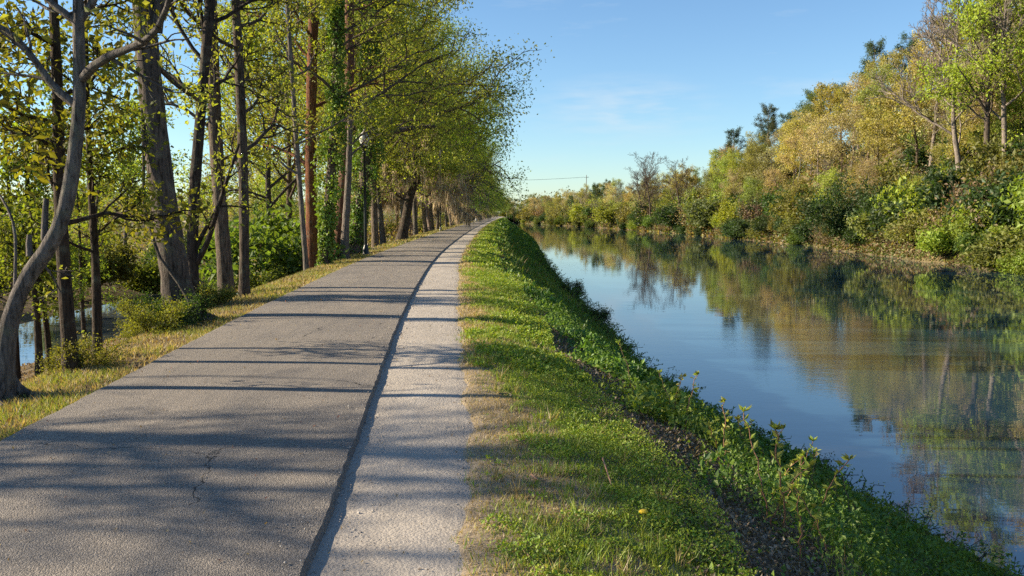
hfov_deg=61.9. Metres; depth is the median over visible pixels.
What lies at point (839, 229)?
shrub
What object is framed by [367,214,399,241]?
shrub
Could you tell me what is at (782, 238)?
hillside undergrowth
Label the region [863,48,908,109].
leafy tree
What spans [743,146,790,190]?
budding tree
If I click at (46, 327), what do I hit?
understorey tree
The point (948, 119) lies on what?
budding tree
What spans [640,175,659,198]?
leafy tree
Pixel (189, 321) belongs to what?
shrub
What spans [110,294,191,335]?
shrub
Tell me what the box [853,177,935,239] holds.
shrub
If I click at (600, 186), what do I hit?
budding tree
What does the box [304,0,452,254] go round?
ivy clad tree
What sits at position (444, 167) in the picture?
leaning tree
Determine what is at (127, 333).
shrub
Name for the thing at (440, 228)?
street lamp
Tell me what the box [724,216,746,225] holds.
shrub
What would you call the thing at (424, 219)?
levee tree
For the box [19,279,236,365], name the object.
canal water
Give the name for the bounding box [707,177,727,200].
leafy tree
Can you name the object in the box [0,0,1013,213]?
sky
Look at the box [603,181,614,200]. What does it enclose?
budding tree
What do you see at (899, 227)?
shrub
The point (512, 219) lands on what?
shrub
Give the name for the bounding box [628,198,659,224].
shrub
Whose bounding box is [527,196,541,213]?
budding tree
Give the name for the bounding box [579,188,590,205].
bare tree
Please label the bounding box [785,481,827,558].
weed
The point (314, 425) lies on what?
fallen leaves
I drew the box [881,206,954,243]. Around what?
shrub
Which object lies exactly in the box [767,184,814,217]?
shrub
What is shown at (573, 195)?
budding tree
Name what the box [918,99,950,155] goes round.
budding tree
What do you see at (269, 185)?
levee tree
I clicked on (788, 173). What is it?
shrub
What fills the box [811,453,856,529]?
weed
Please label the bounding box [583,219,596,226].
shrub
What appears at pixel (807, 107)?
leafy tree
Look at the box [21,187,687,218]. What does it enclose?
wood
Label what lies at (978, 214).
shrub
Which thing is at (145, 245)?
bank undergrowth
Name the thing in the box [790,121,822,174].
leafy tree
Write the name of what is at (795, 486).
weed
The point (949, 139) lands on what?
leafy tree
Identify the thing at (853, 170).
leafy tree
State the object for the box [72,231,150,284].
shrub
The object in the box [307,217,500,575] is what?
gravel path
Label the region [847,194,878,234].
shrub
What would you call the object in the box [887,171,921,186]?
shrub
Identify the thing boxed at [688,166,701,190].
leafy tree
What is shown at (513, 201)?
budding tree
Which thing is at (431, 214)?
levee tree
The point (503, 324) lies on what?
shoulder grass
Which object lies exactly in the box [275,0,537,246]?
levee tree
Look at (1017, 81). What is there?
shrub
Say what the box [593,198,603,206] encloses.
budding tree
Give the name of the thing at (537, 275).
slope vines
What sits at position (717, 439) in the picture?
weed
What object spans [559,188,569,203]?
budding tree
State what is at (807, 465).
weed
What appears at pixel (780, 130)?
budding tree
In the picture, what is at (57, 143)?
understorey tree
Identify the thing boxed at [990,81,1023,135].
leafy tree
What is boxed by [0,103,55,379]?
understorey tree
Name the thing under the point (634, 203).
budding tree
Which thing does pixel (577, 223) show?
shrub
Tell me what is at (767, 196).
shrub
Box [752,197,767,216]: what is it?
shrub
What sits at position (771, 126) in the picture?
pine tree
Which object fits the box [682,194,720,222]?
shrub
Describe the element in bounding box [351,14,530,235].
levee tree
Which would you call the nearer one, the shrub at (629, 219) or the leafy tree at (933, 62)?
the leafy tree at (933, 62)
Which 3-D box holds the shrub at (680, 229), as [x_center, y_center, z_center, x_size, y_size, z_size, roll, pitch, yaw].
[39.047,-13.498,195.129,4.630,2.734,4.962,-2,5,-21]
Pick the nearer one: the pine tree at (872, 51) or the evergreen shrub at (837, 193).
the evergreen shrub at (837, 193)
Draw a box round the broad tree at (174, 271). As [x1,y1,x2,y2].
[132,0,231,334]
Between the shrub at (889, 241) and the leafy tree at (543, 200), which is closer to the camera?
the shrub at (889, 241)
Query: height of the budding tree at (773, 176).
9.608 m
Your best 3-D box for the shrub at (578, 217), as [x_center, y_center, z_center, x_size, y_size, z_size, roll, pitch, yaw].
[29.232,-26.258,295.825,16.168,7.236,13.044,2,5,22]
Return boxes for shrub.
[0,268,10,295]
[33,329,136,373]
[43,248,90,292]
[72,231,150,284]
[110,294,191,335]
[112,251,160,293]
[112,318,152,338]
[129,287,216,328]
[135,240,203,266]
[184,231,214,261]
[194,276,240,308]
[198,215,348,289]
[233,254,289,288]
[237,187,318,262]
[367,213,420,240]
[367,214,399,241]
[408,214,432,233]
[435,212,462,224]
[497,210,512,216]
[506,211,520,222]
[518,205,546,219]
[531,204,553,217]
[532,217,539,223]
[538,212,547,220]
[544,204,568,218]
[544,216,556,224]
[552,216,565,224]
[556,278,585,296]
[565,203,593,215]
[567,200,588,221]
[571,217,581,225]
[572,202,613,221]
[578,299,614,323]
[581,204,599,220]
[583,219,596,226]
[589,198,628,223]
[609,197,652,223]
[618,220,626,228]
[625,208,640,222]
[625,219,636,229]
[628,197,662,221]
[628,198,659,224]
[638,214,654,227]
[651,197,695,226]
[651,213,660,224]
[653,224,664,231]
[667,202,709,226]
[668,196,703,225]
[671,192,702,208]
[673,223,686,233]
[677,187,741,227]
[682,184,737,198]
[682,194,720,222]
[693,227,706,234]
[704,188,728,205]
[707,193,746,224]
[709,206,717,225]
[710,215,722,227]
[716,217,745,238]
[718,187,754,209]
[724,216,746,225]
[728,216,759,237]
[732,194,769,218]
[733,198,764,219]
[736,180,771,196]
[741,216,764,238]
[750,214,779,231]
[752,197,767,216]
[754,161,805,184]
[754,182,804,215]
[766,186,822,223]
[766,217,780,231]
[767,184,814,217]
[770,217,786,232]
[776,218,804,233]
[781,203,804,222]
[782,184,824,199]
[785,226,802,244]
[789,164,926,234]
[790,217,818,242]
[800,183,816,190]
[801,220,832,245]
[803,189,834,223]
[805,451,848,480]
[810,140,851,164]
[815,175,883,216]
[819,217,837,237]
[822,198,862,237]
[837,220,869,244]
[839,147,896,184]
[842,204,884,240]
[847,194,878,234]
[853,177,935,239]
[853,212,875,238]
[854,178,915,220]
[857,151,926,191]
[867,226,892,243]
[870,176,937,223]
[873,159,923,189]
[875,152,935,184]
[879,215,903,241]
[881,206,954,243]
[886,208,937,241]
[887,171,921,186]
[894,137,939,173]
[907,159,970,197]
[907,214,958,255]
[910,153,981,218]
[919,184,988,242]
[920,167,942,182]
[924,168,1020,228]
[932,210,1007,243]
[933,148,950,176]
[935,130,946,143]
[936,137,992,172]
[938,157,1023,236]
[938,160,1008,201]
[944,150,992,173]
[949,189,1020,234]
[950,224,1023,270]
[951,225,986,254]
[952,136,1023,187]
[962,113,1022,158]
[965,77,1023,129]
[972,153,1023,190]
[983,221,1023,243]
[990,121,1023,151]
[993,248,1023,274]
[999,173,1023,234]
[1000,203,1023,224]
[1003,133,1023,159]
[1005,165,1023,197]
[1007,71,1023,95]
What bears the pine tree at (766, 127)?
on the river bank at (896, 243)
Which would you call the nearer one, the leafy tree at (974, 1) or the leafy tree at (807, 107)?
the leafy tree at (974, 1)
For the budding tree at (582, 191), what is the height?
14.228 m
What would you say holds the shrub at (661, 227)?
on the river bank at (896, 243)
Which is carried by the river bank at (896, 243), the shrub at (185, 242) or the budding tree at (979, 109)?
the budding tree at (979, 109)
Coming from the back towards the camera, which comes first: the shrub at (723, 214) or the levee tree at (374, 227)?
the shrub at (723, 214)
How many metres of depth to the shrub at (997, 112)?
94.58 m
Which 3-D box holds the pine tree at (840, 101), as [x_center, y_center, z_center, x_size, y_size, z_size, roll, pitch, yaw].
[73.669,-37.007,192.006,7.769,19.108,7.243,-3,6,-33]
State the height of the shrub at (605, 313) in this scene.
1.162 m
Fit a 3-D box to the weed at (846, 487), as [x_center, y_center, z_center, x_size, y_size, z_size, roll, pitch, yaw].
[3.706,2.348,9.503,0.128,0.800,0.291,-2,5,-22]
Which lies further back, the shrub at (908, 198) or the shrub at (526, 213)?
the shrub at (526, 213)
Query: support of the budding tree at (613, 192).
on the river bank at (896, 243)
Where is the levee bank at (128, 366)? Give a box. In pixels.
[0,217,491,440]
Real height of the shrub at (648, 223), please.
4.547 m
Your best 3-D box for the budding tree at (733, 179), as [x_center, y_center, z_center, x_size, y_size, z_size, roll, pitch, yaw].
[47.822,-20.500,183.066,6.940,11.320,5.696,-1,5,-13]
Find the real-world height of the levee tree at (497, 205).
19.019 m
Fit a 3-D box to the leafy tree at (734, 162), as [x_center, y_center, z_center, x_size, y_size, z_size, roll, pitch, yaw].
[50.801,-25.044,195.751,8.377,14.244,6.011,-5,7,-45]
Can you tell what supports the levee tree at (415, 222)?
on the levee bank at (128, 366)
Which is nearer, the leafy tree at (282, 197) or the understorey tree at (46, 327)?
the understorey tree at (46, 327)
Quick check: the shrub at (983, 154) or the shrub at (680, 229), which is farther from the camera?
the shrub at (680, 229)
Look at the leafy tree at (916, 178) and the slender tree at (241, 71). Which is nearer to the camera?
the slender tree at (241, 71)
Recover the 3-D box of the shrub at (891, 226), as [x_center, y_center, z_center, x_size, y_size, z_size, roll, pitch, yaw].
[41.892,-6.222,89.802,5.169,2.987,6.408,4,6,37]
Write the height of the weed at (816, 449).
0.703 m
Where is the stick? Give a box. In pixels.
[602,458,611,484]
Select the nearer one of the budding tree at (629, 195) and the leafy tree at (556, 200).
the budding tree at (629, 195)
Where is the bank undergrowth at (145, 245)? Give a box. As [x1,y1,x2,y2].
[0,221,449,348]
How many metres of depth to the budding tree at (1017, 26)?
95.69 m
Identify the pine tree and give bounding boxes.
[566,196,573,205]
[589,182,602,198]
[601,179,611,194]
[723,125,748,186]
[751,103,778,138]
[757,122,779,149]
[777,108,797,133]
[794,88,824,117]
[825,81,852,157]
[858,38,890,80]
[889,31,922,124]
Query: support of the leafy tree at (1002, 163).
on the river bank at (896, 243)
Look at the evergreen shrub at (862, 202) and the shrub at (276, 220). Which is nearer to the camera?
the shrub at (276, 220)
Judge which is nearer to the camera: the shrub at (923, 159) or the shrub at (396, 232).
the shrub at (396, 232)
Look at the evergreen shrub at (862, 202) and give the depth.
95.06 m
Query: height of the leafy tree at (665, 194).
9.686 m
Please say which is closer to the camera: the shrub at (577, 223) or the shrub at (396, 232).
the shrub at (396, 232)
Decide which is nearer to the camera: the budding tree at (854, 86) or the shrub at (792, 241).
the shrub at (792, 241)
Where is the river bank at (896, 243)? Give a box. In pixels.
[516,100,1023,269]
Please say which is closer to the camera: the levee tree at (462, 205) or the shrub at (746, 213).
the levee tree at (462, 205)
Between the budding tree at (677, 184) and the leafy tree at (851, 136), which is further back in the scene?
the budding tree at (677, 184)
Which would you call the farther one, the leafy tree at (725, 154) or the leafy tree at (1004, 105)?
the leafy tree at (725, 154)
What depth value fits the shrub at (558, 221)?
321.84 m
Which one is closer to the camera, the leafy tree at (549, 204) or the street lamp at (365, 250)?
the street lamp at (365, 250)
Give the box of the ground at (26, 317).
[0,215,491,323]
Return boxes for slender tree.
[105,0,289,293]
[119,0,330,296]
[188,0,411,267]
[222,0,392,270]
[269,0,425,257]
[302,78,405,259]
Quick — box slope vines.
[490,217,1023,575]
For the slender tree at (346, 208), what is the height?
7.095 m
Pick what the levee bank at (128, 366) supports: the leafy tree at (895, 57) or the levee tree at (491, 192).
the levee tree at (491, 192)
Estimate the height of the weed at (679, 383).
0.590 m
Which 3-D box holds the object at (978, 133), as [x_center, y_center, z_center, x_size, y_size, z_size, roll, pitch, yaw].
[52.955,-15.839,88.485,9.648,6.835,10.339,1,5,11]
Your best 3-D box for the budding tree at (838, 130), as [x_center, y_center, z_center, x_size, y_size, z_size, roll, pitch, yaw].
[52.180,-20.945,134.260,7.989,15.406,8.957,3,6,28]
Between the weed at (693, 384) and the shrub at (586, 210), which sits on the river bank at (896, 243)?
the shrub at (586, 210)
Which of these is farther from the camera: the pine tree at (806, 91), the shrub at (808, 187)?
the pine tree at (806, 91)
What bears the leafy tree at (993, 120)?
on the river bank at (896, 243)
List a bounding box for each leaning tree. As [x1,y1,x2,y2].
[0,0,217,407]
[352,108,480,240]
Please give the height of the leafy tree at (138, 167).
11.775 m
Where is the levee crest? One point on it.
(468, 525)
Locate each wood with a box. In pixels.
[0,181,399,242]
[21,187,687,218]
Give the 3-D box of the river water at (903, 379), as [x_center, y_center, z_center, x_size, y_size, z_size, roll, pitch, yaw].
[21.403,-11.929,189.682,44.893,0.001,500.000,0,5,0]
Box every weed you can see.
[615,339,633,385]
[656,368,675,422]
[673,373,686,407]
[685,371,699,429]
[704,422,719,460]
[718,396,732,453]
[734,414,754,469]
[738,405,767,521]
[764,458,815,530]
[768,420,792,537]
[769,424,785,467]
[771,454,802,498]
[785,479,804,560]
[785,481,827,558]
[786,435,817,502]
[795,449,809,518]
[804,447,817,497]
[804,469,820,495]
[808,447,820,489]
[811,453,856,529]
[826,478,839,504]
[829,482,836,508]
[837,462,852,516]
[846,497,864,535]
[858,512,870,542]
[881,515,891,551]
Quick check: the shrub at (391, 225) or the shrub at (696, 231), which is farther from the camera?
the shrub at (696, 231)
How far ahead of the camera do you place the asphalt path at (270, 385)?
5.85 m
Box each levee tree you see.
[172,0,459,219]
[178,1,451,231]
[252,1,471,202]
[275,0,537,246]
[279,0,554,200]
[304,71,479,202]
[319,1,543,244]
[338,80,486,225]
[350,16,511,216]
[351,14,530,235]
[382,52,509,232]
[383,74,512,229]
[393,67,500,230]
[394,0,521,234]
[418,188,475,218]
[419,203,494,216]
[428,181,488,225]
[435,56,506,229]
[441,128,504,213]
[442,165,511,224]
[445,117,509,226]
[447,144,501,215]
[465,183,509,219]
[469,181,500,218]
[489,183,508,217]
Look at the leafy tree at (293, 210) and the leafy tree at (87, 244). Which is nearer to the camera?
the leafy tree at (87, 244)
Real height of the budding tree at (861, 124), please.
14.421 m
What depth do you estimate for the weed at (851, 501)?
8.54 m
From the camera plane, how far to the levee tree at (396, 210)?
89.89 m
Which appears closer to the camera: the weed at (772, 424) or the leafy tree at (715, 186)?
the weed at (772, 424)
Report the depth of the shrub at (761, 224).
140.95 m
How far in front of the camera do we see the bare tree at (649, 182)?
217.08 m
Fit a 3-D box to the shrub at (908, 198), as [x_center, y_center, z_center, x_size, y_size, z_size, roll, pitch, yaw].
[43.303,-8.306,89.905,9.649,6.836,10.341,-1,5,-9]
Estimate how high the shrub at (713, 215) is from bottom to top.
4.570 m
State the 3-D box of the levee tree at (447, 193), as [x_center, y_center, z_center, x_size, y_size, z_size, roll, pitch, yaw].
[-6.907,-11.840,65.960,13.566,17.094,12.113,2,5,19]
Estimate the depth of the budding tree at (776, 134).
187.41 m
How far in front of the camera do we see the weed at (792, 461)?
6.58 m
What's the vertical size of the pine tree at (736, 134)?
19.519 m
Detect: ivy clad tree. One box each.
[218,0,469,265]
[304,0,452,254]
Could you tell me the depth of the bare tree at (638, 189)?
224.12 m
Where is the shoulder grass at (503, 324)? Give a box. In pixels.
[450,218,756,575]
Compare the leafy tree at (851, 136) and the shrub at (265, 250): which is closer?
the shrub at (265, 250)
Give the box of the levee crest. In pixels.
[454,216,707,575]
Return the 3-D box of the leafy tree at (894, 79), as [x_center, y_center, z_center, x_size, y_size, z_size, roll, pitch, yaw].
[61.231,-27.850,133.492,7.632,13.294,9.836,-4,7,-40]
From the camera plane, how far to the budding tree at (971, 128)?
95.21 m
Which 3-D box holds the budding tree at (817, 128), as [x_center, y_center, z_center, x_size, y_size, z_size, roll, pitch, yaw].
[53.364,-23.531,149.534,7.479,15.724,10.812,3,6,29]
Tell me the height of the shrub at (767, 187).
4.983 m
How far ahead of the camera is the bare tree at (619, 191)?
284.75 m
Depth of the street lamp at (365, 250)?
33.73 m
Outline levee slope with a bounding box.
[503,217,954,575]
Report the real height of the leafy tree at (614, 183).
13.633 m
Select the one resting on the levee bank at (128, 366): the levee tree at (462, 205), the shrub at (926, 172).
the levee tree at (462, 205)
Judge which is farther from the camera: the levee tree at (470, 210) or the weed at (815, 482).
the levee tree at (470, 210)
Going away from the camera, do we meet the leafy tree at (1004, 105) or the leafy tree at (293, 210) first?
the leafy tree at (1004, 105)
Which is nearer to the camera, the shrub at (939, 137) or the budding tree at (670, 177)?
the shrub at (939, 137)
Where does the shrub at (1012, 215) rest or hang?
on the river bank at (896, 243)
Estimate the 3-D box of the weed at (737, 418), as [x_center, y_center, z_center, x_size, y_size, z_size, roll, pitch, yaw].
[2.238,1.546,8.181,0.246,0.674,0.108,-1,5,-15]
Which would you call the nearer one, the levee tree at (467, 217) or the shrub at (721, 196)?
the levee tree at (467, 217)
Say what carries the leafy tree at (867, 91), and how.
on the river bank at (896, 243)
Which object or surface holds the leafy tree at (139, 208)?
on the ground at (26, 317)
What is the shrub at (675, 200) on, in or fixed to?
on the river bank at (896, 243)
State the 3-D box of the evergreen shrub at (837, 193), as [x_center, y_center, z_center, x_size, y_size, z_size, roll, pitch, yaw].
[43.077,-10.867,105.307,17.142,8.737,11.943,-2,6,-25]
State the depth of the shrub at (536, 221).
364.83 m
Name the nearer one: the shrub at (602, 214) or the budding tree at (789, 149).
the budding tree at (789, 149)
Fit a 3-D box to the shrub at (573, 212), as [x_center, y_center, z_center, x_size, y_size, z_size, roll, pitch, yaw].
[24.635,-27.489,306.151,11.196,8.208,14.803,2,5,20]
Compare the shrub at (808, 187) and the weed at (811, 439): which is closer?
the weed at (811, 439)
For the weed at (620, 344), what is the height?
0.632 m
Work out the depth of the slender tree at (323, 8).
26.39 m
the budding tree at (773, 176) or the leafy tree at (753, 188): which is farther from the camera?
the leafy tree at (753, 188)
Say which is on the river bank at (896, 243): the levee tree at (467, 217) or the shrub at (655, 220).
the shrub at (655, 220)
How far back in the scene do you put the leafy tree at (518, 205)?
428.33 m
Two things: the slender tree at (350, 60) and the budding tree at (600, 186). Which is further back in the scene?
the budding tree at (600, 186)
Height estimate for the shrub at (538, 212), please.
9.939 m
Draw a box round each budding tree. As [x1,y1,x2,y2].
[248,169,274,217]
[509,199,516,215]
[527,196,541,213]
[542,195,552,206]
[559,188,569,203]
[566,191,577,204]
[574,184,591,204]
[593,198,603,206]
[594,182,607,200]
[602,186,621,202]
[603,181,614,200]
[621,184,635,203]
[627,194,648,211]
[632,186,653,207]
[656,172,665,194]
[659,168,680,196]
[667,175,685,195]
[669,163,699,198]
[717,143,744,178]
[718,167,746,196]
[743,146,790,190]
[759,130,793,185]
[762,167,787,194]
[770,118,807,150]
[772,118,814,187]
[778,109,814,178]
[778,124,826,181]
[797,110,837,183]
[801,81,849,134]
[807,113,840,172]
[815,108,866,183]
[828,69,887,153]
[829,105,882,173]
[836,70,887,158]
[841,156,883,196]
[852,94,903,164]
[863,58,944,167]
[905,29,950,89]
[911,71,976,144]
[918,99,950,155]
[924,12,971,78]
[943,103,992,165]
[956,69,1006,126]
[959,36,1020,109]
[996,1,1023,53]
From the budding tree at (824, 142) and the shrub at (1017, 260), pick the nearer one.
the shrub at (1017, 260)
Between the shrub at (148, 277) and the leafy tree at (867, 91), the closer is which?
the shrub at (148, 277)
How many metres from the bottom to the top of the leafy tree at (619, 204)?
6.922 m
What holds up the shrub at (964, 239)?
on the river bank at (896, 243)
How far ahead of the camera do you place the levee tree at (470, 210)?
174.26 m
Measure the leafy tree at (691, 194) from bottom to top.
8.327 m
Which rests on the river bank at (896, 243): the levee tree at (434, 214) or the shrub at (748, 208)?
the shrub at (748, 208)
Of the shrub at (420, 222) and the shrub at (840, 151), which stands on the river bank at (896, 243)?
the shrub at (840, 151)
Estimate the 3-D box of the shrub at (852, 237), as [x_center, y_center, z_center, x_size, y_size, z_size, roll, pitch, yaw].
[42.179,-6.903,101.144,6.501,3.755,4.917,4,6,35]
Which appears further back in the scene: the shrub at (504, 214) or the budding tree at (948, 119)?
the shrub at (504, 214)
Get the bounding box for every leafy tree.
[68,172,131,293]
[80,96,188,251]
[118,158,153,238]
[234,154,305,222]
[259,177,298,222]
[514,204,523,211]
[525,193,535,207]
[540,195,550,206]
[545,201,554,211]
[551,191,564,208]
[607,178,626,200]
[611,202,623,217]
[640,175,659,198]
[657,184,672,199]
[659,186,679,205]
[684,187,697,201]
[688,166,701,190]
[698,147,729,186]
[700,170,720,192]
[706,150,728,182]
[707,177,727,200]
[712,153,735,185]
[715,183,739,209]
[723,148,747,192]
[731,175,765,205]
[734,144,769,186]
[742,131,771,184]
[742,139,775,164]
[773,174,810,202]
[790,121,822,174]
[792,87,830,147]
[812,166,845,202]
[843,159,873,190]
[845,94,868,149]
[852,62,895,157]
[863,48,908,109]
[875,68,921,146]
[896,89,939,153]
[902,173,928,188]
[907,0,1023,164]
[913,54,959,106]
[925,109,973,167]
[933,120,972,167]
[944,84,981,126]
[951,18,988,86]
[963,57,1007,117]
[965,0,1023,37]
[967,109,1014,165]
[982,9,1023,66]
[986,148,1023,191]
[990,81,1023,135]
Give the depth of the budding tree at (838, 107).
153.78 m
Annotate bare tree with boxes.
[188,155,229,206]
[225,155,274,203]
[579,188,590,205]
[613,181,626,201]
[626,167,656,230]
[627,151,668,228]
[630,153,668,228]
[659,156,697,220]
[663,179,678,203]
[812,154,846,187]
[865,0,1020,183]
[887,0,995,170]
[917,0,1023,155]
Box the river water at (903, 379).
[513,222,1023,574]
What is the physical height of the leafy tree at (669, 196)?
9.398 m
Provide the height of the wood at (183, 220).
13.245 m
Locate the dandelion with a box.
[639,509,647,513]
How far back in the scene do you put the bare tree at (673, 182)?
234.38 m
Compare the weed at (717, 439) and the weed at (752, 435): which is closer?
the weed at (752, 435)
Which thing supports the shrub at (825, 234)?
on the river bank at (896, 243)
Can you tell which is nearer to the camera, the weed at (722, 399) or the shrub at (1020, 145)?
the weed at (722, 399)
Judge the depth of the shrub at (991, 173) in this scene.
81.34 m
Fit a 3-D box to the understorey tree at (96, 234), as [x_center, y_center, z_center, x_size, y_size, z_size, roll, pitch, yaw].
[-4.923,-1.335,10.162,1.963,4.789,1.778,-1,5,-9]
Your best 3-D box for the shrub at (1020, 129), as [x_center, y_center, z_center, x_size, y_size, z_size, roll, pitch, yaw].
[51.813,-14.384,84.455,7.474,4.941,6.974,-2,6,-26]
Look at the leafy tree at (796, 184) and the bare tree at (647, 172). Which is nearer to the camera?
the leafy tree at (796, 184)
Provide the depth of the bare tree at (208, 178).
107.80 m
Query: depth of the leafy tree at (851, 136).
170.55 m
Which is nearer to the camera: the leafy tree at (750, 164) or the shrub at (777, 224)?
the shrub at (777, 224)
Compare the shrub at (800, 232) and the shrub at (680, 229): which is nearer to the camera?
the shrub at (800, 232)
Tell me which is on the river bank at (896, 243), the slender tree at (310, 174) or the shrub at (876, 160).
the shrub at (876, 160)
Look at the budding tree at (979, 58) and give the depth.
96.91 m
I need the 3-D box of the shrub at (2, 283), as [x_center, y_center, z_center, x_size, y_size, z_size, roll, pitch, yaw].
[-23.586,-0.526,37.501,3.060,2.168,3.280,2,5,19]
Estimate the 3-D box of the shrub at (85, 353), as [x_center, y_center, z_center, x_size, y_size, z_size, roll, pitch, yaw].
[-4.773,0.766,9.496,1.026,0.578,0.828,1,5,15]
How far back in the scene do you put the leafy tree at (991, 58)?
82.83 m
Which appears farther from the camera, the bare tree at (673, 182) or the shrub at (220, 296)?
the bare tree at (673, 182)
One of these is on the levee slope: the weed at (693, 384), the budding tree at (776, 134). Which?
the weed at (693, 384)
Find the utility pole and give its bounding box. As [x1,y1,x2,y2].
[506,175,586,183]
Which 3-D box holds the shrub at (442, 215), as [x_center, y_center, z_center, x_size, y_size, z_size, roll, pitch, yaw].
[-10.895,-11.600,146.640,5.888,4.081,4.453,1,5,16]
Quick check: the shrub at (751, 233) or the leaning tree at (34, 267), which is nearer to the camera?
the leaning tree at (34, 267)
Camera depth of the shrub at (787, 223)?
130.08 m
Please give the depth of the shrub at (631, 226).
237.77 m
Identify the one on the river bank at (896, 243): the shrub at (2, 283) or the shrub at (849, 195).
the shrub at (849, 195)
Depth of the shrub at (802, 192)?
144.77 m
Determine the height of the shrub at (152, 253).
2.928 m
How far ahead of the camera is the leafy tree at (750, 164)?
179.84 m
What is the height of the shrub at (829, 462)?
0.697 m
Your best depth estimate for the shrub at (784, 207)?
133.07 m
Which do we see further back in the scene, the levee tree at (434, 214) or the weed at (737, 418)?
the levee tree at (434, 214)
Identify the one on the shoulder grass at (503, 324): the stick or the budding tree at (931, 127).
the stick
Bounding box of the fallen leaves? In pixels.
[8,241,500,570]
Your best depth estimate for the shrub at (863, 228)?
96.29 m
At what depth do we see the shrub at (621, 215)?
249.75 m
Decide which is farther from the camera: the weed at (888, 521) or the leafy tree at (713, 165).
the leafy tree at (713, 165)
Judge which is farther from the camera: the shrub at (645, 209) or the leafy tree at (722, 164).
the shrub at (645, 209)
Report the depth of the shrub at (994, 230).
71.08 m
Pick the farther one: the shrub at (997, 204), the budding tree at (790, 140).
the budding tree at (790, 140)
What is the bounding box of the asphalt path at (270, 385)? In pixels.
[0,217,497,575]
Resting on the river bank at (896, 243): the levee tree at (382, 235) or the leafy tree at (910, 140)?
the leafy tree at (910, 140)
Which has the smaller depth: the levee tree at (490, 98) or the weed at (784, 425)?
the weed at (784, 425)
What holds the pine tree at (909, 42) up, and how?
on the river bank at (896, 243)
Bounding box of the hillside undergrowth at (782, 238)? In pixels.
[519,104,1023,269]
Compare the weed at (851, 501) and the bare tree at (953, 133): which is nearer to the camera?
the weed at (851, 501)
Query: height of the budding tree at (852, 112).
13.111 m
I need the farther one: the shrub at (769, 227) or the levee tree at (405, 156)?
the shrub at (769, 227)
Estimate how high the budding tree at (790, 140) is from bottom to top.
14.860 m
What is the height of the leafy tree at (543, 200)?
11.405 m
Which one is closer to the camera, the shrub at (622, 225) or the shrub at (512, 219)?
the shrub at (622, 225)
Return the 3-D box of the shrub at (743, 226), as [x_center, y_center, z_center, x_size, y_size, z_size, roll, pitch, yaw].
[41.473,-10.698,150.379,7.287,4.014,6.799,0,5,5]
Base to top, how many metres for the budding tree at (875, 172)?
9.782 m
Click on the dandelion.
(643, 511)
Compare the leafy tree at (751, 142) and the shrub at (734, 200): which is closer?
the shrub at (734, 200)
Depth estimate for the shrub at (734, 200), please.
169.78 m
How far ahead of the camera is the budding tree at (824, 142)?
164.70 m
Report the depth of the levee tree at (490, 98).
44.48 m
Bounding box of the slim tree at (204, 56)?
[158,0,331,296]
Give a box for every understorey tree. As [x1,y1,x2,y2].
[0,0,213,371]
[0,67,91,375]
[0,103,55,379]
[0,108,84,370]
[2,0,173,358]
[47,163,132,346]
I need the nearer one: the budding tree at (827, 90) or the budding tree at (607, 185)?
the budding tree at (827, 90)
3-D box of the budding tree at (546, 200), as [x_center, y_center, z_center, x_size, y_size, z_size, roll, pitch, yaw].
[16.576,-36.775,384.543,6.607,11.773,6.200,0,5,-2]
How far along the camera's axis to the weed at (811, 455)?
8.01 m
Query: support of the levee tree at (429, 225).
on the levee bank at (128, 366)
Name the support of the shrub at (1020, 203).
on the river bank at (896, 243)
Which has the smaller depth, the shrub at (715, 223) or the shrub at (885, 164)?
the shrub at (885, 164)
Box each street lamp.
[359,130,368,255]
[439,203,441,229]
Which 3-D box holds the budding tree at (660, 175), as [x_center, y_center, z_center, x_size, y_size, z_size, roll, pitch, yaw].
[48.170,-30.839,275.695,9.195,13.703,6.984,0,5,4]
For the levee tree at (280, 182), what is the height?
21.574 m
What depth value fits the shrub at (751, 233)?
145.53 m
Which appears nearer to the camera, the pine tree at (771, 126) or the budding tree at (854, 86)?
the budding tree at (854, 86)
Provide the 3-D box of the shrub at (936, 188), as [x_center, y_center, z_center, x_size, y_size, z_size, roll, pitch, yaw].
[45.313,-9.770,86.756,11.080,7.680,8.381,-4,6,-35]
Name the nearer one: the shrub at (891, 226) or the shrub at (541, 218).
the shrub at (891, 226)
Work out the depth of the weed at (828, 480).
10.01 m
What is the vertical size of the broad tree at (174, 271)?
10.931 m
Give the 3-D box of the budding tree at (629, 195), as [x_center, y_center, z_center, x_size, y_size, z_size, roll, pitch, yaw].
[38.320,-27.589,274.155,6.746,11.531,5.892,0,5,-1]
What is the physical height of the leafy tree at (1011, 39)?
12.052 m
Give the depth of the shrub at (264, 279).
29.02 m

